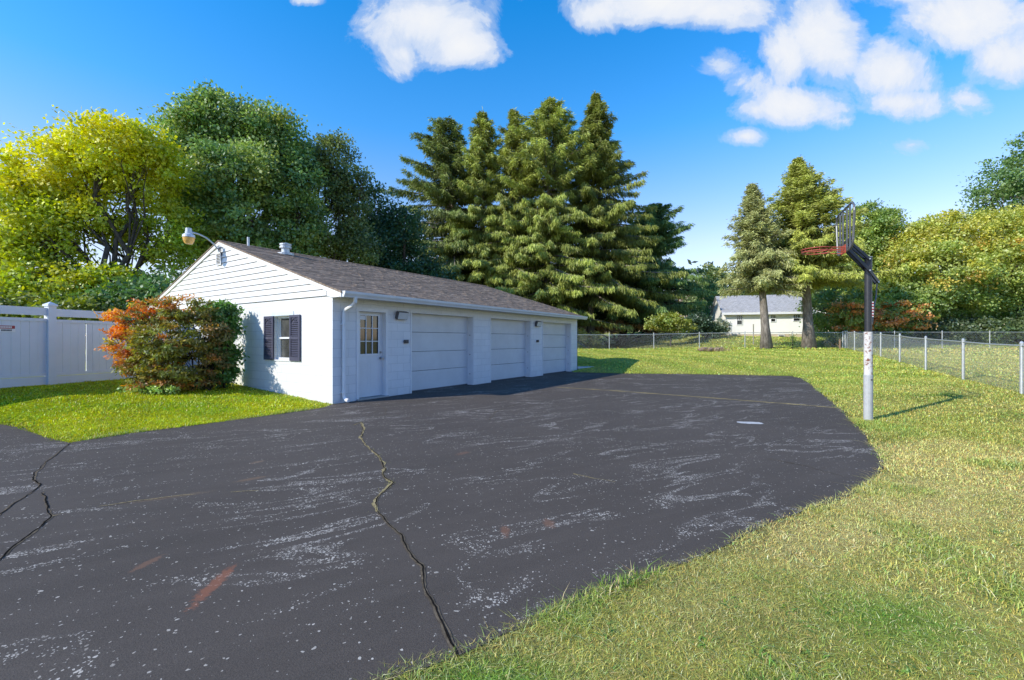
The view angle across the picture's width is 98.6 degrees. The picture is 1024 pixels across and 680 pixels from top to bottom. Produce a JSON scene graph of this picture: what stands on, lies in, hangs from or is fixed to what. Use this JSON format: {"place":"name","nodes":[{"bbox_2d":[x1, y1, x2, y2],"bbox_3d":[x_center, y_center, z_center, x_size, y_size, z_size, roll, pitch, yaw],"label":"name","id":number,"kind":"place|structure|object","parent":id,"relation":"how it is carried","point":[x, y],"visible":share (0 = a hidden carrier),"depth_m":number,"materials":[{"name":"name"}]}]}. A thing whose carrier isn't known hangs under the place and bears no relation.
{"place":"outdoors","nodes":[
{"label":"outdoors","id":0,"kind":"place"},
{"bbox_2d":[0,371,883,679],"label":"asphalt driveway","id":1,"kind":"structure","parent":0,"point":[328,543],"depth_m":3.52,"materials":[{"name":"grey asphalt"}]},
{"bbox_2d":[0,332,1023,679],"bbox_3d":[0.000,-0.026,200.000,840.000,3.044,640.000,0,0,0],"label":"lawn","id":2,"kind":"structure","parent":0,"point":[840,556],"depth_m":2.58,"materials":[{"name":"plant"}]},
{"bbox_2d":[0,285,127,330],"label":"shrub","id":3,"kind":"object","parent":2,"relation":"on","point":[70,303],"visible":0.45,"depth_m":17.30,"materials":[{"name":"green plant"}]},
{"bbox_2d":[0,302,188,387],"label":"vinyl fence","id":4,"kind":"object","parent":2,"relation":"on","point":[48,348],"visible":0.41,"depth_m":10.28,"materials":[{"name":"white plastic"}]},
{"bbox_2d":[0,325,14,331],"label":"notice sign","id":5,"kind":"object","parent":4,"relation":"attached to","point":[7,328],"visible":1,"depth_m":9.57,"materials":[{"name":"white plastic"}]},
{"bbox_2d":[0,105,215,320],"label":"maple tree","id":6,"kind":"object","parent":2,"relation":"on","point":[53,204],"visible":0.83,"depth_m":20.18,"materials":[{"name":"green plant"}]},
{"bbox_2d":[70,267,181,321],"bbox_3d":[-15.962,-1.028,18.930,4.790,4.215,3.124,0,0,0],"label":"shrub","id":7,"kind":"object","parent":2,"relation":"on","point":[154,286],"visible":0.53,"depth_m":18.26,"materials":[{"name":"green plant"}]},
{"bbox_2d":[115,379,180,394],"bbox_3d":[-8.080,1.121,9.915,1.242,0.522,0.913,0,0,0],"label":"ground plant","id":8,"kind":"object","parent":2,"relation":"on","point":[151,389],"visible":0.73,"depth_m":9.69,"materials":[{"name":"green plant"}]},
{"bbox_2d":[94,293,235,392],"bbox_3d":[-8.128,0.418,10.290,2.818,3.108,2.111,0,0,0],"label":"maple bush","id":9,"kind":"object","parent":2,"relation":"on","point":[145,359],"visible":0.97,"depth_m":10.12,"materials":[{"name":"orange plant"}]},
{"bbox_2d":[195,297,249,388],"bbox_3d":[-7.314,0.172,11.126,1.175,2.482,1.096,0,0,0],"label":"shrub","id":10,"kind":"object","parent":2,"relation":"on","point":[229,312],"visible":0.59,"depth_m":11.01,"materials":[{"name":"green plant"}]},
{"bbox_2d":[136,78,337,258],"bbox_3d":[-16.019,-7.154,26.117,9.478,16.353,8.080,0,0,19],"label":"oak tree","id":11,"kind":"object","parent":2,"relation":"on","point":[264,150],"visible":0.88,"depth_m":25.07,"materials":[{"name":"green plant"}]},
{"bbox_2d":[284,124,384,265],"bbox_3d":[-12.257,-6.690,30.017,6.985,15.116,5.063,0,0,0],"label":"ash tree","id":12,"kind":"object","parent":2,"relation":"on","point":[351,233],"visible":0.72,"depth_m":29.36,"materials":[{"name":"green plant"}]},
{"bbox_2d":[149,228,587,403],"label":"garage","id":13,"kind":"structure","parent":2,"relation":"on","point":[325,330],"depth_m":11.67,"materials":[{"name":"white paint"}]},
{"bbox_2d":[272,311,293,361],"bbox_3d":[-5.503,-0.090,10.700,0.960,1.200,0.180,0,0,34],"label":"window","id":14,"kind":"structure","parent":13,"relation":"in","point":[282,321],"depth_m":10.84,"materials":[{"name":"white paint"}]},
{"bbox_2d":[359,312,383,397],"bbox_3d":[-3.376,0.342,10.480,0.140,2.007,0.766,0,0,33],"label":"door","id":15,"kind":"structure","parent":13,"relation":"in","point":[370,323],"depth_m":10.52,"materials":[{"name":"white paint"}]},
{"bbox_2d":[412,313,466,391],"bbox_3d":[-2.114,0.327,12.697,0.058,2.122,2.550,0,0,33],"label":"garage door","id":16,"kind":"structure","parent":13,"relation":"in","point":[432,346],"depth_m":12.66,"materials":[{"name":"white paint"}]},
{"bbox_2d":[491,319,524,380],"bbox_3d":[-0.201,0.327,15.586,0.058,2.122,2.500,0,0,33],"label":"garage door","id":17,"kind":"structure","parent":13,"relation":"in","point":[506,335],"depth_m":15.61,"materials":[{"name":"white paint"}]},
{"bbox_2d":[543,322,565,373],"bbox_3d":[1.688,0.327,18.446,0.058,2.122,2.470,0,0,34],"label":"garage door","id":18,"kind":"structure","parent":13,"relation":"in","point":[554,334],"depth_m":18.56,"materials":[{"name":"white paint"}]},
{"bbox_2d":[347,178,460,280],"bbox_3d":[-8.559,-5.425,33.138,9.426,12.820,6.014,0,0,0],"label":"evergreen tree","id":19,"kind":"object","parent":2,"relation":"on","point":[395,236],"visible":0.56,"depth_m":32.20,"materials":[{"name":"green plant"}]},
{"bbox_2d":[380,115,492,281],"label":"spruce tree","id":20,"kind":"object","parent":2,"relation":"on","point":[442,150],"visible":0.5,"depth_m":41.80,"materials":[{"name":"green plant"}]},
{"bbox_2d":[437,107,523,287],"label":"spruce tree","id":21,"kind":"object","parent":2,"relation":"on","point":[482,143],"visible":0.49,"depth_m":40.93,"materials":[{"name":"green plant"}]},
{"bbox_2d":[464,108,557,301],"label":"spruce tree","id":22,"kind":"object","parent":2,"relation":"on","point":[510,165],"visible":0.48,"depth_m":40.59,"materials":[{"name":"green plant"}]},
{"bbox_2d":[4,248,1023,338],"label":"woods","id":23,"kind":"object","parent":2,"relation":"on","point":[676,299],"depth_m":87.75,"materials":[{"name":"green plant"}]},
{"bbox_2d":[478,96,633,348],"bbox_3d":[3.466,-10.450,41.135,15.343,25.252,12.115,0,0,0],"label":"spruce tree","id":24,"kind":"object","parent":2,"relation":"on","point":[554,164],"visible":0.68,"depth_m":39.61,"materials":[{"name":"green plant"}]},
{"bbox_2d":[577,366,593,368],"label":"concrete curb","id":25,"kind":"structure","parent":2,"relation":"on","point":[578,367],"depth_m":20.11,"materials":[{"name":"grey concrete"}]},
{"bbox_2d":[577,327,604,345],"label":"brush","id":26,"kind":"object","parent":2,"relation":"on","point":[581,334],"visible":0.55,"depth_m":40.80,"materials":[{"name":"green plant"}]},
{"bbox_2d":[536,90,687,347],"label":"spruce tree","id":27,"kind":"object","parent":2,"relation":"on","point":[612,249],"visible":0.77,"depth_m":40.83,"materials":[{"name":"green plant"}]},
{"bbox_2d":[577,308,668,342],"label":"brush","id":28,"kind":"object","parent":2,"relation":"on","point":[601,329],"visible":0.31,"depth_m":45.37,"materials":[{"name":"green plant"}]},
{"bbox_2d":[578,202,722,347],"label":"spruce tree","id":29,"kind":"object","parent":2,"relation":"on","point":[668,245],"visible":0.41,"depth_m":44.32,"materials":[{"name":"green plant"}]},
{"bbox_2d":[643,311,697,345],"bbox_3d":[12.433,-0.828,34.526,4.374,3.023,2.929,0,0,0],"label":"shrub","id":30,"kind":"object","parent":2,"relation":"on","point":[671,322],"visible":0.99,"depth_m":34.22,"materials":[{"name":"green plant"}]},
{"bbox_2d":[680,312,731,338],"bbox_3d":[16.030,-1.131,37.077,4.176,2.607,2.804,0,0,0],"label":"shrub","id":31,"kind":"object","parent":2,"relation":"on","point":[706,324],"visible":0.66,"depth_m":36.51,"materials":[{"name":"green plant"}]},
{"bbox_2d":[693,273,720,316],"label":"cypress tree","id":32,"kind":"object","parent":2,"relation":"on","point":[710,300],"visible":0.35,"depth_m":49.66,"materials":[{"name":"green plant"}]},
{"bbox_2d":[577,331,843,348],"bbox_3d":[7.737,0.130,30.240,27.289,1.455,0.675,0,0,7],"label":"chain link fence","id":33,"kind":"object","parent":2,"relation":"on","point":[792,332],"visible":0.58,"depth_m":29.87,"materials":[{"name":"metal"}]},
{"bbox_2d":[690,346,730,351],"bbox_3d":[12.019,0.616,26.277,2.231,0.595,1.736,0,0,-16],"label":"log","id":34,"kind":"object","parent":2,"relation":"on","point":[711,349],"visible":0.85,"depth_m":26.04,"materials":[{"name":"brown wood"}]},
{"bbox_2d":[678,261,743,310],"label":"broadleaf tree","id":35,"kind":"object","parent":2,"relation":"on","point":[713,270],"visible":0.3,"depth_m":59.31,"materials":[{"name":"green plant"}]},
{"bbox_2d":[715,317,731,336],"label":"shrub","id":36,"kind":"object","parent":2,"relation":"on","point":[726,323],"visible":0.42,"depth_m":38.15,"materials":[{"name":"green plant"}]},
{"bbox_2d":[715,182,812,348],"bbox_3d":[16.001,-4.624,28.126,5.556,10.837,5.485,0,0,0],"label":"spruce tree","id":37,"kind":"object","parent":2,"relation":"on","point":[757,258],"visible":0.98,"depth_m":27.38,"materials":[{"name":"green plant"}]},
{"bbox_2d":[709,294,824,336],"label":"white house","id":38,"kind":"structure","parent":2,"relation":"on","point":[741,313],"depth_m":39.53,"materials":[{"name":"paint"}]},
{"bbox_2d":[736,315,742,324],"bbox_3d":[20.467,-1.792,39.621,0.498,0.860,0.049,0,0,15],"label":"window","id":39,"kind":"structure","parent":38,"relation":"in","point":[739,318],"depth_m":39.63,"materials":[{"name":"white paint"}]},
{"bbox_2d":[770,315,775,321],"bbox_3d":[23.081,-1.902,38.918,0.423,0.640,0.049,0,0,15],"label":"window","id":40,"kind":"structure","parent":38,"relation":"in","point":[772,317],"depth_m":38.93,"materials":[{"name":"white paint"}]},
{"bbox_2d":[793,314,800,320],"bbox_3d":[24.855,-1.922,38.440,0.573,0.600,0.049,0,0,15],"label":"window","id":41,"kind":"structure","parent":38,"relation":"in","point":[795,317],"depth_m":38.45,"materials":[{"name":"white paint"}]},
{"bbox_2d":[785,334,799,348],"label":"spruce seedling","id":42,"kind":"object","parent":2,"relation":"on","point":[793,340],"visible":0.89,"depth_m":27.27,"materials":[{"name":"green plant"}]},
{"bbox_2d":[723,269,903,330],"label":"broadleaf tree","id":43,"kind":"object","parent":2,"relation":"on","point":[824,308],"depth_m":61.81,"materials":[{"name":"green plant"}]},
{"bbox_2d":[750,155,907,347],"bbox_3d":[19.375,-5.515,28.197,7.445,12.573,8.596,0,0,-17],"label":"spruce tree","id":44,"kind":"object","parent":2,"relation":"on","point":[801,189],"visible":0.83,"depth_m":27.18,"materials":[{"name":"green plant"}]},
{"bbox_2d":[816,331,841,346],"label":"shrub","id":45,"kind":"object","parent":2,"relation":"on","point":[822,344],"visible":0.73,"depth_m":29.51,"materials":[{"name":"green plant"}]},
{"bbox_2d":[801,202,879,420],"bbox_3d":[5.694,-0.282,7.671,1.165,3.924,0.884,0,0,-33],"label":"basketball hoop","id":46,"kind":"object","parent":2,"relation":"on","point":[850,248],"visible":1,"depth_m":7.50,"materials":[{"name":"grey paint"}]},
{"bbox_2d":[793,276,915,341],"bbox_3d":[25.577,-2.206,32.560,8.327,5.290,4.135,0,0,0],"label":"shrub","id":47,"kind":"object","parent":2,"relation":"on","point":[828,296],"visible":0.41,"depth_m":32.06,"materials":[{"name":"green plant"}]},
{"bbox_2d":[825,198,919,338],"bbox_3d":[28.826,-5.607,35.896,7.939,11.558,5.762,0,0,0],"label":"broadleaf tree","id":48,"kind":"object","parent":2,"relation":"on","point":[884,223],"visible":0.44,"depth_m":34.81,"materials":[{"name":"green plant"}]},
{"bbox_2d":[824,296,940,336],"bbox_3d":[26.129,-1.286,30.840,7.516,3.714,3.792,0,0,0],"label":"dogwood","id":49,"kind":"object","parent":2,"relation":"on","point":[889,323],"visible":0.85,"depth_m":30.48,"materials":[{"name":"red plant"}]},
{"bbox_2d":[844,331,1023,393],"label":"chain link fence","id":50,"kind":"object","parent":2,"relation":"on","point":[962,342],"visible":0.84,"depth_m":12.77,"materials":[{"name":"metal"}]},
{"bbox_2d":[846,331,1023,347],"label":"chain link fence","id":51,"kind":"object","parent":2,"relation":"on","point":[950,338],"visible":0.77,"depth_m":28.21,"materials":[{"name":"metal"}]},
{"bbox_2d":[882,315,1003,344],"bbox_3d":[31.156,-0.679,32.153,8.650,2.406,4.152,0,0,0],"label":"shrub","id":52,"kind":"object","parent":2,"relation":"on","point":[945,325],"visible":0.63,"depth_m":31.30,"materials":[{"name":"green plant"}]},
{"bbox_2d":[872,208,1021,335],"bbox_3d":[32.020,-4.888,33.301,10.055,10.594,8.356,0,0,0],"label":"broadleaf tree","id":53,"kind":"object","parent":2,"relation":"on","point":[932,247],"visible":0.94,"depth_m":32.01,"materials":[{"name":"green plant"}]},
{"bbox_2d":[946,202,1023,341],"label":"broadleaf tree","id":54,"kind":"object","parent":2,"relation":"on","point":[1011,233],"visible":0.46,"depth_m":32.80,"materials":[{"name":"green plant"}]},
{"bbox_2d":[955,131,1023,310],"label":"broadleaf tree","id":55,"kind":"object","parent":2,"relation":"on","point":[1009,190],"visible":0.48,"depth_m":42.00,"materials":[{"name":"green plant"}]},
{"bbox_2d":[965,310,1023,343],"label":"shrub","id":56,"kind":"object","parent":2,"relation":"on","point":[1007,327],"visible":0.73,"depth_m":30.91,"materials":[{"name":"green plant"}]},
{"bbox_2d":[0,0,1023,335],"label":"sky","id":57,"kind":"structure","parent":0,"point":[895,101],"materials":[{"name":"blue"}]}
]}

